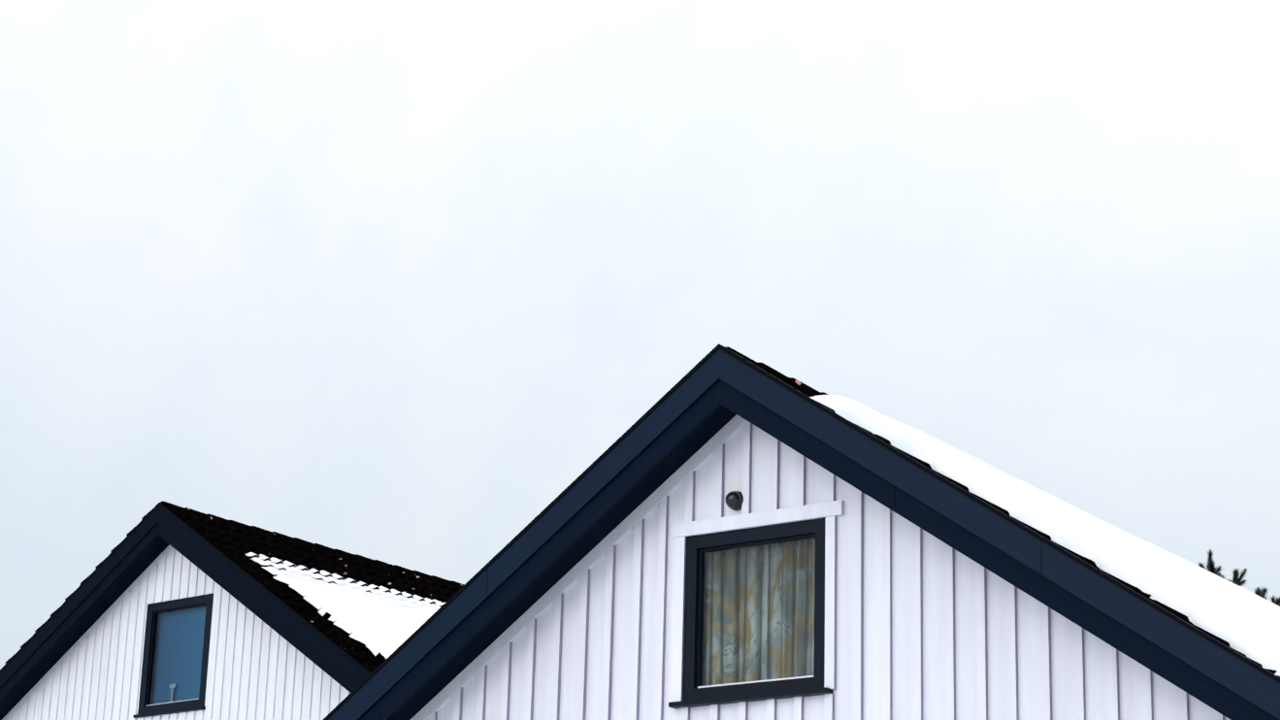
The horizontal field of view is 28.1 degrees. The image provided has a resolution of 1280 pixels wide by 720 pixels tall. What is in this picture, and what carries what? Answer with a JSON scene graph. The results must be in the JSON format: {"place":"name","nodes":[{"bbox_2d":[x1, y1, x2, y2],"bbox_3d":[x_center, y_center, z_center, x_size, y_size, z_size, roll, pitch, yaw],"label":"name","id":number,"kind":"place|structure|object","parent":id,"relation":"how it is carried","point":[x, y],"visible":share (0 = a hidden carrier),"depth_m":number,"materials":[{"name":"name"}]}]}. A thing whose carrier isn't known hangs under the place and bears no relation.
{"place":"outdoors","nodes":[
{"label":"outdoors","id":0,"kind":"place"},
{"bbox_2d":[1,544,350,719],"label":"house walls","id":1,"kind":"structure","parent":0,"point":[258,669],"depth_m":33.66,"materials":[{"name":"white wood"}]},
{"bbox_2d":[132,706,205,718],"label":"window sill","id":2,"kind":"structure","parent":1,"relation":"attached to","point":[196,708],"depth_m":33.22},
{"bbox_2d":[137,593,213,714],"bbox_3d":[-6.041,3.872,33.560,1.289,1.485,0.132,-12,-22,37],"label":"house window","id":3,"kind":"structure","parent":1,"relation":"in","point":[176,654],"depth_m":33.67,"materials":[{"name":"blue glass"}]},
{"bbox_2d":[0,500,464,719],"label":"house roof","id":4,"kind":"structure","parent":1,"relation":"on","point":[216,549],"depth_m":34.09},
{"bbox_2d":[245,552,445,658],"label":"snow","id":5,"kind":"structure","parent":4,"relation":"on","point":[386,625],"depth_m":32.97,"materials":[{"name":"white snow"}]},
{"bbox_2d":[0,0,1279,669],"label":"sky","id":6,"kind":"structure","parent":0,"point":[382,280],"materials":[{"name":"white"}]},
{"bbox_2d":[410,414,1230,719],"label":"house walls","id":7,"kind":"structure","parent":0,"point":[921,624],"depth_m":16.40,"materials":[{"name":"white wood"}]},
{"bbox_2d":[724,491,743,511],"bbox_3d":[0.622,0.925,16.939,0.132,0.132,0.116,-11,-21,34],"label":"house dome lamp","id":8,"kind":"object","parent":7,"relation":"attached to","point":[734,500],"visible":1,"depth_m":16.90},
{"bbox_2d":[668,687,833,708],"bbox_3d":[0.706,2.176,16.469,1.215,0.031,0.085,-11,-21,34],"label":"window sill","id":9,"kind":"structure","parent":7,"relation":"attached to","point":[753,698],"depth_m":16.43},
{"bbox_2d":[682,517,825,700],"bbox_3d":[0.783,1.651,16.710,1.100,1.118,0.147,-11,-21,34],"label":"house window","id":10,"kind":"structure","parent":7,"relation":"in","point":[754,612],"depth_m":16.77,"materials":[{"name":"grey glass"}]},
{"bbox_2d":[322,343,1279,719],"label":"house roof","id":11,"kind":"structure","parent":7,"relation":"on","point":[662,441],"depth_m":16.52,"materials":[{"name":"black wood"}]},
{"bbox_2d":[809,394,1279,676],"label":"snow","id":12,"kind":"structure","parent":11,"relation":"on","point":[1242,620],"depth_m":16.69,"materials":[{"name":"white snow"}]},
{"label":"ground","id":13,"kind":"structure","parent":0,"visible":0},
{"bbox_2d":[1198,548,1279,606],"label":"pine tree","id":14,"kind":"object","parent":13,"relation":"on","point":[1210,568],"visible":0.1,"depth_m":38.55,"materials":[{"name":"green plant"}]}
]}

